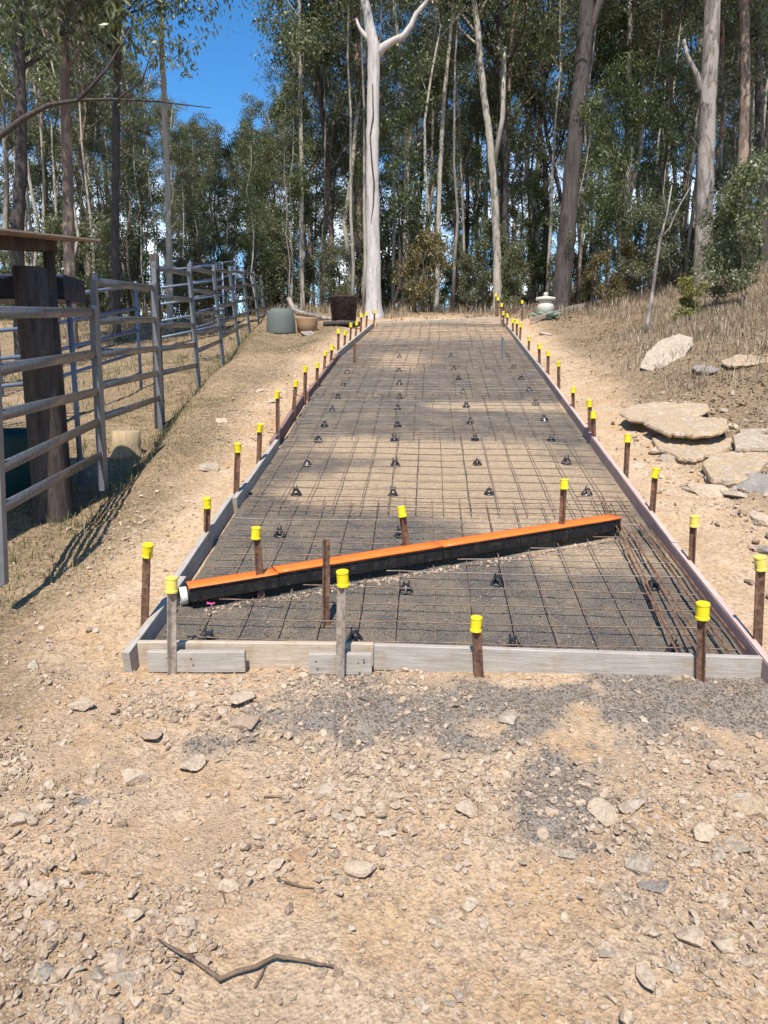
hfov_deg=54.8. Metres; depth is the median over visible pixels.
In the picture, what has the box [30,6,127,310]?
gum tree
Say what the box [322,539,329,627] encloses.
star picket
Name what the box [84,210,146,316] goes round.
shrub
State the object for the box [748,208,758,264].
shrub
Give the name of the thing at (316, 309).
crest grass
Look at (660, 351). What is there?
flat stone
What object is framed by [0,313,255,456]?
weedy grass
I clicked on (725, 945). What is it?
rock
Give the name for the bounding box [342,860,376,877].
rock
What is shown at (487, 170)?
gum tree
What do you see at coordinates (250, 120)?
gum tree
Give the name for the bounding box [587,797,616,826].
rock
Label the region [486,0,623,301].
gum tree
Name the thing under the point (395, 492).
bar chair
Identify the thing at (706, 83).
gum tree
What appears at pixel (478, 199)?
gum sapling
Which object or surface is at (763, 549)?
rock
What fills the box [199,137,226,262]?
gum tree
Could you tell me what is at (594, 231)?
gum sapling
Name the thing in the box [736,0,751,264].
gum tree
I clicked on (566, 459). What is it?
bar chair
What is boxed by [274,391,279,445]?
star picket
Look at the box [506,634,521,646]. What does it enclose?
bar chair
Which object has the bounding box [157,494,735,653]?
rebar mesh
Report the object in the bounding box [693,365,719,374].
flat stone
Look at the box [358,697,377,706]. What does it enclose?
twig
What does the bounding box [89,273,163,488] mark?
yard panel
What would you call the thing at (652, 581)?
bar chair
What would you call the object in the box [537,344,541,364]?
star picket
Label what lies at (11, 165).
gum sapling
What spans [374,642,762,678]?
form board
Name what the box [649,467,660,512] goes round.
star picket
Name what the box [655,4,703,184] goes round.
gum tree
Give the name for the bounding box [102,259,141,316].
shrub
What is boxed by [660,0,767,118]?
gum tree
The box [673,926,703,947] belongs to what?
rock
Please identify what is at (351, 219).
gum tree
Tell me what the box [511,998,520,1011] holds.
rock
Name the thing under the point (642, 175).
gum sapling
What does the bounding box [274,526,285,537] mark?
bar chair
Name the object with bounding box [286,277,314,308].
shrub
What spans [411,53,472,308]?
gum sapling
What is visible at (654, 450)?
rock
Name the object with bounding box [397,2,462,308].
gum tree
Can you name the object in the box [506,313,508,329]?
star picket
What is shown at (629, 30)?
gum tree
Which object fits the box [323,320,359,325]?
charred branch
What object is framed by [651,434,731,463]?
flat stone
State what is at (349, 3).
gum tree
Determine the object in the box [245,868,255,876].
rock
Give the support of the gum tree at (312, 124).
on the ground at (720, 554)
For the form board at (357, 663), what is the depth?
3.46 m
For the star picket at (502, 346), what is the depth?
12.34 m
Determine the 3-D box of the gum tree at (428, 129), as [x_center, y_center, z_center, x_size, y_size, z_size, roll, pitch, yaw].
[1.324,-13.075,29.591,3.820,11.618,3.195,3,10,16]
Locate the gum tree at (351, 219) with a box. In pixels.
[337,0,396,295]
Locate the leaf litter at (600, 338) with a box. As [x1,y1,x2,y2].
[518,277,767,522]
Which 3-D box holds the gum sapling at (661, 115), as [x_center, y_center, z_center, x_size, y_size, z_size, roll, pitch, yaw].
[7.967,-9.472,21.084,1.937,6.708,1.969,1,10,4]
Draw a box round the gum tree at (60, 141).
[8,17,145,253]
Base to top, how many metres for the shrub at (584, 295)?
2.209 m
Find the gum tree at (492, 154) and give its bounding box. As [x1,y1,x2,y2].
[425,0,527,312]
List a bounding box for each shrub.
[0,250,24,305]
[0,265,10,305]
[31,211,89,307]
[42,214,106,307]
[46,202,102,306]
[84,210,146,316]
[98,274,126,316]
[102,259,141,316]
[121,263,150,313]
[121,264,149,316]
[132,290,164,316]
[143,220,194,321]
[161,257,205,319]
[161,290,197,319]
[181,235,226,318]
[185,218,241,304]
[188,262,221,317]
[221,279,242,315]
[225,229,270,311]
[240,211,290,312]
[256,264,285,310]
[258,248,299,307]
[262,208,314,307]
[283,261,321,310]
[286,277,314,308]
[302,235,350,306]
[314,265,338,310]
[326,230,363,295]
[334,267,361,294]
[355,228,398,311]
[381,207,434,302]
[382,258,398,308]
[386,247,412,308]
[389,224,450,312]
[409,228,449,306]
[417,233,450,309]
[439,256,462,311]
[440,246,488,311]
[446,236,485,312]
[468,213,522,308]
[468,287,490,311]
[488,257,531,309]
[491,238,533,311]
[519,293,526,305]
[524,249,552,309]
[545,249,582,302]
[571,250,596,305]
[572,240,615,299]
[572,250,607,302]
[578,246,630,307]
[597,234,641,296]
[612,182,693,294]
[615,237,645,298]
[633,243,648,294]
[641,190,695,285]
[644,235,688,287]
[663,223,694,285]
[670,294,696,318]
[673,275,710,320]
[676,239,693,277]
[686,143,767,302]
[692,153,753,253]
[696,188,763,306]
[719,224,758,266]
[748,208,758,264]
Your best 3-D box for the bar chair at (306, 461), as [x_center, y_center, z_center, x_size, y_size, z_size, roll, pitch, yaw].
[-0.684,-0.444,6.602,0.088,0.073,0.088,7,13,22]
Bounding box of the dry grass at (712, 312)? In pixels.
[572,263,767,415]
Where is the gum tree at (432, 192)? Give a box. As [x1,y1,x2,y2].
[396,3,472,230]
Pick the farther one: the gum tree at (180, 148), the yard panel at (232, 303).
the gum tree at (180, 148)
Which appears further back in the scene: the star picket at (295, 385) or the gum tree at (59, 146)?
the gum tree at (59, 146)
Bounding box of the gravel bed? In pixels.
[153,324,742,661]
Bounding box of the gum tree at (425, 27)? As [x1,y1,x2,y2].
[404,0,465,300]
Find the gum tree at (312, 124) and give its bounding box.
[252,46,346,301]
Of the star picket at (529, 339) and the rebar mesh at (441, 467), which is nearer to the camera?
the rebar mesh at (441, 467)
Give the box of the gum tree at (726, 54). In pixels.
[720,33,739,267]
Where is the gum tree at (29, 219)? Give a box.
[0,0,33,265]
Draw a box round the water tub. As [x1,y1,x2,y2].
[3,428,30,498]
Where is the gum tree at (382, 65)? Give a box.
[379,0,419,79]
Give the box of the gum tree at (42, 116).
[0,4,93,215]
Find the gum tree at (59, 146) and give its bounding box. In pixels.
[28,7,100,207]
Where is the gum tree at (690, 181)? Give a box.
[670,1,730,278]
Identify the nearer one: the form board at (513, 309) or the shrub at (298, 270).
the form board at (513, 309)
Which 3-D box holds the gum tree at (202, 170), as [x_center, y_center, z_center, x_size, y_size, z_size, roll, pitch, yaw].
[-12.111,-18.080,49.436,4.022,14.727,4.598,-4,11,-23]
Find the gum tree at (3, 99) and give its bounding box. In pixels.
[0,7,58,228]
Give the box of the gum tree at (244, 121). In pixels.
[238,117,266,312]
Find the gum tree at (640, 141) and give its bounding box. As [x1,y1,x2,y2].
[606,0,703,290]
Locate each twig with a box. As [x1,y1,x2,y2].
[81,871,109,875]
[164,953,196,962]
[221,875,225,902]
[254,966,265,987]
[264,795,280,797]
[277,878,313,888]
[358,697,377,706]
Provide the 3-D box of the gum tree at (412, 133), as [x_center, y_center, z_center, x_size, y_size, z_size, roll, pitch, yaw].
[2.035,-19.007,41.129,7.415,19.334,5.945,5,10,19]
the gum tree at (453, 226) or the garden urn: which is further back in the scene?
the gum tree at (453, 226)
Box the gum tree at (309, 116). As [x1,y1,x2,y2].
[270,48,312,308]
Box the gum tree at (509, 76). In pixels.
[451,0,574,231]
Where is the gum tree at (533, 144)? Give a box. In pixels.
[493,0,557,309]
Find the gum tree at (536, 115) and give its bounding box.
[492,0,612,289]
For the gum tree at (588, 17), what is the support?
on the ground at (720, 554)
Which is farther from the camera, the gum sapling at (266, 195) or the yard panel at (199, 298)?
the gum sapling at (266, 195)
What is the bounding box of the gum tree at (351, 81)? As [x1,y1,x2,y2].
[273,0,397,250]
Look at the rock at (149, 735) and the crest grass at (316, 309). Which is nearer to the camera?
the rock at (149, 735)
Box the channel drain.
[179,514,620,604]
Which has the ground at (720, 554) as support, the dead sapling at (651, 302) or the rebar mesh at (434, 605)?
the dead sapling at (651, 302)
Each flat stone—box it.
[619,401,709,423]
[640,334,692,369]
[644,416,728,438]
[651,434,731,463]
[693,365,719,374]
[702,451,767,487]
[721,353,767,368]
[732,430,767,452]
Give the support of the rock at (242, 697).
on the ground at (720, 554)
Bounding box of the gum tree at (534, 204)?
[470,0,573,304]
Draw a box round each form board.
[121,576,186,671]
[137,640,373,668]
[147,649,245,671]
[173,494,233,580]
[232,439,278,512]
[269,392,303,446]
[306,353,338,400]
[309,652,371,674]
[334,323,373,358]
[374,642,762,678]
[376,317,500,326]
[501,318,544,376]
[505,303,537,313]
[529,307,569,322]
[543,371,592,446]
[568,300,602,309]
[592,437,676,555]
[670,543,767,683]
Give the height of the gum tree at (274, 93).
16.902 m
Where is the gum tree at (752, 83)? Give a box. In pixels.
[725,8,767,143]
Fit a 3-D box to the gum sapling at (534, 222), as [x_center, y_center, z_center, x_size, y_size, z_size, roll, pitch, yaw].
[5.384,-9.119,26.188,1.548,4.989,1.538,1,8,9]
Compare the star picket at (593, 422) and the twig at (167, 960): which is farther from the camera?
the star picket at (593, 422)
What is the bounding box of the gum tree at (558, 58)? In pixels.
[544,0,595,295]
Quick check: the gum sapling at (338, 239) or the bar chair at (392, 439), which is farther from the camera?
the gum sapling at (338, 239)
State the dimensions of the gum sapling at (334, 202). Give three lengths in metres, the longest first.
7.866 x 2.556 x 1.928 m
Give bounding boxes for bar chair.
[200,628,215,639]
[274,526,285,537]
[290,485,301,495]
[303,458,311,466]
[314,434,322,442]
[346,627,362,640]
[387,486,398,495]
[390,434,398,441]
[390,458,400,465]
[393,525,401,537]
[399,580,413,594]
[471,433,478,440]
[473,457,481,465]
[484,486,493,494]
[490,572,505,586]
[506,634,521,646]
[561,455,571,464]
[581,486,592,495]
[646,576,659,590]
[664,639,682,652]
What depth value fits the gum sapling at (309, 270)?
25.25 m
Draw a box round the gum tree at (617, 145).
[598,23,639,293]
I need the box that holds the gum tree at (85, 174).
[29,0,99,311]
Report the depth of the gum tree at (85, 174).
20.96 m
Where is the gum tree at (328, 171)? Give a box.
[250,0,367,305]
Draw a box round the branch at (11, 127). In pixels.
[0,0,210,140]
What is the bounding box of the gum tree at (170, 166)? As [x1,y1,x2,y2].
[151,108,201,301]
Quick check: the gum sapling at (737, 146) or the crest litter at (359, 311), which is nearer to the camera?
the crest litter at (359, 311)
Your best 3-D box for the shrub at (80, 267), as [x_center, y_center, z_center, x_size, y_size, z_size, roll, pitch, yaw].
[-11.726,-9.248,28.758,2.430,5.105,3.004,-8,11,-42]
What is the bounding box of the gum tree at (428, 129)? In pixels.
[380,24,457,299]
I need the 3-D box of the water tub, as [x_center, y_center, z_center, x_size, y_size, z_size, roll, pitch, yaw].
[-3.350,-0.424,6.424,1.120,0.540,1.120,0,10,0]
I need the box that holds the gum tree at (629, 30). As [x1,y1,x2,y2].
[572,0,701,291]
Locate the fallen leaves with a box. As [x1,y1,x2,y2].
[3,321,322,628]
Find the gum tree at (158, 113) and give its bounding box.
[147,95,204,293]
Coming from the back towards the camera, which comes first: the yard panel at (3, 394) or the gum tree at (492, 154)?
the gum tree at (492, 154)
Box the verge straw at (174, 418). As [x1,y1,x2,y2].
[0,326,336,682]
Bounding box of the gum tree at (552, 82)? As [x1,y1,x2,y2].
[517,0,562,302]
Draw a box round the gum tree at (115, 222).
[5,0,249,341]
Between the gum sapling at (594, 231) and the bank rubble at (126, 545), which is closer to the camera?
the bank rubble at (126, 545)
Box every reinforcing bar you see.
[601,496,661,622]
[610,503,677,652]
[624,526,712,653]
[630,525,695,652]
[639,522,729,652]
[650,530,746,650]
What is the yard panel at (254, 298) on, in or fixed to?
on the ground at (720, 554)
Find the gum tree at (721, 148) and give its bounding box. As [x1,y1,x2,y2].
[713,11,736,255]
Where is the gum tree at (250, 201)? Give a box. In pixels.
[219,135,265,297]
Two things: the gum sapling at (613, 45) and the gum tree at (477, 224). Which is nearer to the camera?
the gum sapling at (613, 45)
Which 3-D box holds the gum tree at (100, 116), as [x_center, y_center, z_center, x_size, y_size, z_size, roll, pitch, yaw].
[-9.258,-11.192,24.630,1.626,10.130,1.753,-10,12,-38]
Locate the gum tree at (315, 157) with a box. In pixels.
[291,29,329,306]
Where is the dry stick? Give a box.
[157,938,332,981]
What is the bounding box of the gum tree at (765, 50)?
[679,5,767,257]
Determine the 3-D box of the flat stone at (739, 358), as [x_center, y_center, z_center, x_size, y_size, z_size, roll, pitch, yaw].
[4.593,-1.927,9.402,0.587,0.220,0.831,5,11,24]
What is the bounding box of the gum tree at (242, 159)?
[224,122,278,308]
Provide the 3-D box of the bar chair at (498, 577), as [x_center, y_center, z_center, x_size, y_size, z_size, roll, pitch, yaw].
[0.669,0.391,4.366,0.094,0.077,0.094,-2,10,8]
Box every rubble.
[0,643,767,1023]
[73,372,297,561]
[611,386,767,597]
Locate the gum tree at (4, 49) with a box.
[0,40,13,65]
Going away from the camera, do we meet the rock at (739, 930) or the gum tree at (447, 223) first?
the rock at (739, 930)
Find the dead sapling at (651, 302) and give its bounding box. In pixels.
[644,169,691,333]
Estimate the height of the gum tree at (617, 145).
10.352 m
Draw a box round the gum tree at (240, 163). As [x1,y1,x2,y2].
[226,127,259,212]
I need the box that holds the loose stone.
[2,337,767,672]
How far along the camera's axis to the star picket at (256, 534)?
4.20 m
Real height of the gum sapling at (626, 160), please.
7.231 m
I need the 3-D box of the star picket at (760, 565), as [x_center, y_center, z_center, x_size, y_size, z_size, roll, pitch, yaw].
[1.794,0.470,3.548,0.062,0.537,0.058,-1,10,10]
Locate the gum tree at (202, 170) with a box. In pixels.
[174,121,225,259]
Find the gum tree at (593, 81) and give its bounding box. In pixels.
[587,2,618,299]
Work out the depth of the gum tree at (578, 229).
36.89 m
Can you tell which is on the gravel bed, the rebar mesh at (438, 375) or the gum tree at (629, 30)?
the rebar mesh at (438, 375)
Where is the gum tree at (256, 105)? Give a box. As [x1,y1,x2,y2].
[237,89,296,306]
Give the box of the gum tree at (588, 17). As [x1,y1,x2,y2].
[552,0,603,312]
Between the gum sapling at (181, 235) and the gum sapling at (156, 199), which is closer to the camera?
the gum sapling at (156, 199)
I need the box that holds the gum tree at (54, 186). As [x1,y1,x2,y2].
[1,5,61,318]
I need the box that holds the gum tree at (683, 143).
[646,0,727,282]
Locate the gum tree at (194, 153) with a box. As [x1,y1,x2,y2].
[173,122,206,309]
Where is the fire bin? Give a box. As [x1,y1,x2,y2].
[329,295,357,326]
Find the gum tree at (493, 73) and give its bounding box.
[492,6,542,203]
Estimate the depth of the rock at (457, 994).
1.82 m
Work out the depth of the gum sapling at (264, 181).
21.71 m
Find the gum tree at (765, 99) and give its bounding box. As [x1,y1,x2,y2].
[751,17,767,260]
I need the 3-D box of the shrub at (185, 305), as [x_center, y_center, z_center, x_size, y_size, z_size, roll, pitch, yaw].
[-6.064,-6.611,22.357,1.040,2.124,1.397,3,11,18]
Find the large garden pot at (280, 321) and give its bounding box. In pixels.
[266,308,295,334]
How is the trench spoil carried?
on the gravel bed
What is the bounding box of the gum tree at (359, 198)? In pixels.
[314,0,363,308]
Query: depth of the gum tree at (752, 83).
43.72 m
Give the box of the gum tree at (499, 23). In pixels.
[450,0,569,307]
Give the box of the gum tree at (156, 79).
[83,7,182,315]
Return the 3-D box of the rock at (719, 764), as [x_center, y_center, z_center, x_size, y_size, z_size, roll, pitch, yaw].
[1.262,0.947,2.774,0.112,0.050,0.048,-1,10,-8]
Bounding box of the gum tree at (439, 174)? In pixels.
[434,0,453,312]
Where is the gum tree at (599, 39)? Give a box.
[568,0,673,301]
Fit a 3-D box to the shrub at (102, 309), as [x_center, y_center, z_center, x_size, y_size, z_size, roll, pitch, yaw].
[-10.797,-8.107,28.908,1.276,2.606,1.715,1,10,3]
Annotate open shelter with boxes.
[0,228,100,522]
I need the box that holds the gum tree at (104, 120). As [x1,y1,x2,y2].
[50,2,143,295]
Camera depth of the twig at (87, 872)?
2.18 m
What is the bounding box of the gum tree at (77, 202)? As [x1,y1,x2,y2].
[28,24,101,307]
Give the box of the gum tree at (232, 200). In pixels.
[224,148,245,313]
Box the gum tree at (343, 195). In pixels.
[335,169,384,268]
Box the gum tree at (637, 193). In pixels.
[586,0,697,245]
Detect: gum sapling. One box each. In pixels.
[0,0,84,255]
[0,0,85,265]
[0,79,47,264]
[0,114,41,267]
[10,120,79,266]
[32,151,62,266]
[59,96,103,274]
[73,91,135,316]
[73,103,131,310]
[77,163,124,271]
[90,59,156,316]
[101,111,164,316]
[119,139,165,282]
[120,110,164,318]
[120,200,151,296]
[155,182,195,294]
[161,123,207,317]
[175,125,236,316]
[187,139,229,317]
[197,129,254,316]
[213,151,255,299]
[223,136,270,315]
[228,129,278,314]
[241,123,298,308]
[242,127,294,272]
[264,131,317,295]
[265,75,317,298]
[269,86,338,277]
[290,175,328,311]
[307,121,355,284]
[333,104,388,246]
[334,109,389,272]
[336,122,391,292]
[354,40,439,311]
[355,117,401,285]
[355,185,387,260]
[379,85,436,260]
[386,0,497,309]
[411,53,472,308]
[441,91,499,312]
[445,9,515,310]
[446,69,494,311]
[447,233,462,298]
[459,84,537,258]
[466,70,532,267]
[509,102,547,298]
[510,167,543,305]
[515,149,560,302]
[517,182,555,302]
[525,169,559,296]
[541,85,615,271]
[576,108,635,272]
[577,110,625,301]
[582,26,668,298]
[586,49,664,305]
[586,124,622,280]
[624,0,688,287]
[629,104,667,287]
[630,88,681,287]
[635,52,698,287]
[637,142,682,253]
[655,0,767,200]
[655,51,725,226]
[694,28,767,214]
[714,48,752,187]
[715,47,737,168]
[715,97,767,225]
[723,112,766,206]
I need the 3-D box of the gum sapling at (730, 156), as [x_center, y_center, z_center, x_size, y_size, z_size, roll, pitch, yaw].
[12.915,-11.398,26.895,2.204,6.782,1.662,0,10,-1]
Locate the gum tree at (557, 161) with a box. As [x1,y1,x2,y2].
[540,79,602,237]
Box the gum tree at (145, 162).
[103,70,152,316]
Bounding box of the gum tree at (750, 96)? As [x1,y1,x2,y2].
[689,6,767,155]
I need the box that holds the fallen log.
[286,297,331,319]
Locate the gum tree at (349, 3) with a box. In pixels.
[330,0,397,309]
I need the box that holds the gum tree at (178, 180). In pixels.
[163,130,195,318]
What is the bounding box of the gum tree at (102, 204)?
[69,14,128,311]
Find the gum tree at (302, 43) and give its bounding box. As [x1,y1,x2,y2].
[249,0,353,309]
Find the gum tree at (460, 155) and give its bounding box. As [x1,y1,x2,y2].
[423,0,475,310]
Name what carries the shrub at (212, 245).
on the ground at (720, 554)
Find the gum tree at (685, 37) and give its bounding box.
[594,2,702,298]
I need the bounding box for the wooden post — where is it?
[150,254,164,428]
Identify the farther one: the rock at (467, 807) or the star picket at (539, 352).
the star picket at (539, 352)
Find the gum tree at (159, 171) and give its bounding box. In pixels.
[126,84,163,253]
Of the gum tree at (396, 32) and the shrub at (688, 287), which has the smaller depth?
the shrub at (688, 287)
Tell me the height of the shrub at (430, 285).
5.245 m
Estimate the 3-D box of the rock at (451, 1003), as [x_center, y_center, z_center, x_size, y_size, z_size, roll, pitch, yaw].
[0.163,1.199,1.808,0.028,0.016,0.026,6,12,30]
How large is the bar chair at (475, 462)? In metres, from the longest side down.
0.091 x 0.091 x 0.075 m
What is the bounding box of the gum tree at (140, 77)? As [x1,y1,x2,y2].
[121,51,187,316]
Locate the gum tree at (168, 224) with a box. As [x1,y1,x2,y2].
[158,7,173,328]
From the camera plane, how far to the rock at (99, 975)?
1.84 m
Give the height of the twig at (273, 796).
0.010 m
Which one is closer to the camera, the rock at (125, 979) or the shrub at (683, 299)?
the rock at (125, 979)
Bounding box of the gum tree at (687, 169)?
[647,5,752,260]
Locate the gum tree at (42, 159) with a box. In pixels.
[0,1,59,232]
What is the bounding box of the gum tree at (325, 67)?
[301,4,348,307]
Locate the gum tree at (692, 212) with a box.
[667,0,704,276]
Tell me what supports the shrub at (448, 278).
on the ground at (720, 554)
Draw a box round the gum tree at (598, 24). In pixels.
[561,4,626,70]
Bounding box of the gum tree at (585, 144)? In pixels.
[568,0,635,304]
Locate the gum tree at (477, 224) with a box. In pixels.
[436,0,512,312]
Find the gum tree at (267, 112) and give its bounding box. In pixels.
[234,90,292,301]
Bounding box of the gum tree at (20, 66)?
[0,0,157,360]
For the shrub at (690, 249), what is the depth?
26.01 m
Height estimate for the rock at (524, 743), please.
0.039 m
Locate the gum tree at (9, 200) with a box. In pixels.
[0,114,50,319]
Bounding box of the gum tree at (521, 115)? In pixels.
[484,0,603,301]
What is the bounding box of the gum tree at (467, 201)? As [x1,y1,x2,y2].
[407,2,494,311]
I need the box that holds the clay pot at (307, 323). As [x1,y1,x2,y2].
[296,317,317,332]
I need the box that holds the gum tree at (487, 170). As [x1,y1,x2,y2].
[463,0,507,311]
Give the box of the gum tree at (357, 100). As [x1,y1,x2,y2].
[321,0,419,293]
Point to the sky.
(225, 65)
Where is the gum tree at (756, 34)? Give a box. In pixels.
[700,0,767,264]
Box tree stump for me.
[110,430,141,460]
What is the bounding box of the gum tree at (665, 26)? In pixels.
[621,0,726,289]
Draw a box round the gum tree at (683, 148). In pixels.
[621,19,697,282]
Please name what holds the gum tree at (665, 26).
on the ground at (720, 554)
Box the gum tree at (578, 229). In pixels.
[534,26,618,299]
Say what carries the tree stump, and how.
on the ground at (720, 554)
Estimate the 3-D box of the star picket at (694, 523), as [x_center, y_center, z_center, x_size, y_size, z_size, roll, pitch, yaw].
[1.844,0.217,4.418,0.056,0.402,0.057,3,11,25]
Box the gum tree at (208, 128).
[162,117,224,305]
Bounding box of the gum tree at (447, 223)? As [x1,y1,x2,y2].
[433,121,490,258]
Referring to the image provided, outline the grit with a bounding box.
[0,665,767,1023]
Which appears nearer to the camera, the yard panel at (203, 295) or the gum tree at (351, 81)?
the yard panel at (203, 295)
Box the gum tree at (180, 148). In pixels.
[160,127,198,308]
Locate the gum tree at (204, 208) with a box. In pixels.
[194,118,246,311]
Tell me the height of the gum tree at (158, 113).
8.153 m
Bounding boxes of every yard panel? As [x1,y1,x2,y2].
[0,304,106,585]
[0,327,22,387]
[0,348,4,396]
[60,282,142,388]
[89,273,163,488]
[151,261,199,425]
[160,262,225,337]
[187,263,224,385]
[189,259,236,338]
[212,265,239,361]
[228,267,250,342]
[241,268,259,329]
[254,272,264,320]
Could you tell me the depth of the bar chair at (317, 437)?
7.39 m
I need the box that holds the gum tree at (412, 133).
[362,2,471,306]
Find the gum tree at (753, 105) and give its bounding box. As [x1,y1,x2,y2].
[748,0,767,207]
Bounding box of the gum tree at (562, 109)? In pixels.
[531,0,639,302]
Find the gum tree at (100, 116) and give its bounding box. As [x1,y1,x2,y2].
[76,13,129,316]
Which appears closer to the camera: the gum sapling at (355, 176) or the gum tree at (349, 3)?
the gum tree at (349, 3)
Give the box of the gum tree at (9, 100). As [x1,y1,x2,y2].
[1,1,45,173]
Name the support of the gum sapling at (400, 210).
on the ground at (720, 554)
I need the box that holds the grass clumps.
[1,327,253,601]
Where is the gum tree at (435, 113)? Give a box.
[390,0,492,307]
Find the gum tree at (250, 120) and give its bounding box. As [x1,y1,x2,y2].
[220,104,297,233]
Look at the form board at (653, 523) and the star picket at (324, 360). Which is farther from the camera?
the star picket at (324, 360)
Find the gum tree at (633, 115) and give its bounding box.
[598,2,639,218]
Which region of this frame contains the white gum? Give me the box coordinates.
[355,0,450,318]
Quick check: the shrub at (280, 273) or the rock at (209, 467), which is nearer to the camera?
the rock at (209, 467)
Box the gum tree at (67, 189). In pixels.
[10,0,148,348]
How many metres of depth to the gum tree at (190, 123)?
30.64 m
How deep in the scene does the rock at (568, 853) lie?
2.30 m
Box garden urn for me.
[529,292,560,318]
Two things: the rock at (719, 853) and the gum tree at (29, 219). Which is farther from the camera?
the gum tree at (29, 219)
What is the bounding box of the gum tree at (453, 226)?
[408,0,461,309]
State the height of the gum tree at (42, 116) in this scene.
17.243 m
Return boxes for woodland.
[0,166,757,318]
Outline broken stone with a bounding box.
[0,670,767,1023]
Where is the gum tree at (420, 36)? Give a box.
[381,0,438,305]
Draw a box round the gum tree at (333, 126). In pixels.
[302,0,384,288]
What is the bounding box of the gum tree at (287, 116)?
[267,77,302,308]
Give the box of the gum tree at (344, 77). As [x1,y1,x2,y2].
[292,0,413,254]
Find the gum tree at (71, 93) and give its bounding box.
[46,48,95,147]
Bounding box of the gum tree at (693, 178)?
[643,4,738,242]
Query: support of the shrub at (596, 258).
on the ground at (720, 554)
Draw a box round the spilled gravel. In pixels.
[52,671,767,937]
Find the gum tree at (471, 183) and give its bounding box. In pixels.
[438,32,535,312]
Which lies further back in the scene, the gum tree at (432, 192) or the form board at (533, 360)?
the gum tree at (432, 192)
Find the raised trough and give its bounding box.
[0,274,85,487]
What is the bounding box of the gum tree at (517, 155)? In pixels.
[482,76,553,307]
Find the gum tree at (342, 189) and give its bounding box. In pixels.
[311,28,365,292]
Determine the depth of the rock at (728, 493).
5.62 m
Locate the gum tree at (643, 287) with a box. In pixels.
[642,5,686,291]
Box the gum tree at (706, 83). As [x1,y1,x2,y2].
[682,0,720,289]
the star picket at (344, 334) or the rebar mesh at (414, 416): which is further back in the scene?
the star picket at (344, 334)
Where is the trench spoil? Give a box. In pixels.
[201,538,630,615]
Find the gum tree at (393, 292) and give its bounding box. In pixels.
[383,0,424,308]
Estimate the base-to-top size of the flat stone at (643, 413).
0.213 m
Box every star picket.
[140,542,153,627]
[165,576,177,675]
[203,497,211,539]
[233,442,241,493]
[251,526,264,598]
[256,423,263,463]
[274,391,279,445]
[292,380,298,420]
[303,366,307,404]
[315,363,318,380]
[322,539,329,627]
[323,351,327,369]
[329,345,333,362]
[336,329,340,350]
[336,569,349,678]
[343,330,346,345]
[349,323,352,340]
[353,341,355,363]
[355,321,357,335]
[359,313,362,332]
[365,312,368,327]
[397,505,409,545]
[470,615,483,677]
[495,293,496,316]
[496,297,498,316]
[501,337,503,358]
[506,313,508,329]
[511,319,513,331]
[515,319,518,336]
[519,323,522,339]
[521,300,522,320]
[527,336,530,350]
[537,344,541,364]
[546,351,549,374]
[556,361,560,388]
[558,479,568,545]
[571,387,575,408]
[586,399,591,432]
[590,411,595,436]
[623,434,630,477]
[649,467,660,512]
[688,515,699,564]
[695,601,710,682]
[753,555,766,646]
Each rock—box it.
[8,810,35,827]
[26,881,50,895]
[27,659,38,668]
[30,962,55,984]
[35,802,55,811]
[69,698,94,711]
[69,798,88,805]
[91,965,107,982]
[103,950,130,972]
[105,981,118,990]
[111,968,137,989]
[121,768,150,785]
[137,958,150,967]
[139,731,162,739]
[179,753,205,770]
[198,463,218,471]
[215,418,227,422]
[218,878,240,892]
[229,688,255,704]
[229,714,260,730]
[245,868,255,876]
[266,858,284,869]
[288,847,307,862]
[300,331,313,335]
[314,782,335,798]
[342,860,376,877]
[351,805,366,817]
[386,790,403,797]
[445,1000,456,1007]
[452,990,464,999]
[455,799,477,817]
[498,710,516,724]
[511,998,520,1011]
[517,739,531,747]
[537,826,550,839]
[553,849,576,858]
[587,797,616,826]
[599,947,621,957]
[616,799,645,814]
[625,852,652,876]
[629,462,645,468]
[635,962,655,990]
[637,879,669,893]
[648,447,659,453]
[658,454,677,461]
[666,955,682,974]
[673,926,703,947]
[681,486,695,491]
[688,483,728,497]
[692,822,714,841]
[708,760,732,771]
[711,937,735,954]
[712,843,725,861]
[720,490,747,497]
[724,836,751,853]
[727,793,767,818]
[731,473,767,495]
[737,928,748,933]
[740,428,767,433]
[749,546,767,553]
[750,510,767,525]
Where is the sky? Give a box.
[0,0,765,316]
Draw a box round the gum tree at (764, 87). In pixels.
[687,7,767,182]
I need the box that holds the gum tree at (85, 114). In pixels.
[8,2,159,312]
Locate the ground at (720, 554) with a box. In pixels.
[0,272,767,1023]
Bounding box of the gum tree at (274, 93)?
[253,1,354,251]
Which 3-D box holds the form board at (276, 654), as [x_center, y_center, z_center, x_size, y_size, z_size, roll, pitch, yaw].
[-0.621,0.686,3.571,1.142,0.127,0.039,0,10,1]
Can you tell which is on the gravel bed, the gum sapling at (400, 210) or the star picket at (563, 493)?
the star picket at (563, 493)
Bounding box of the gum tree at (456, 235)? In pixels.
[422,0,487,311]
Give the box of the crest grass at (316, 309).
[60,261,767,337]
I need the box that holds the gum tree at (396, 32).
[370,0,441,311]
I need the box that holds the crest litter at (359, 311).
[2,269,764,339]
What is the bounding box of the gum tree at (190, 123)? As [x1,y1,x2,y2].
[164,111,235,264]
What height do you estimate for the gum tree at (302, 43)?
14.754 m
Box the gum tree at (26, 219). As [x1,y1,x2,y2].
[1,22,77,265]

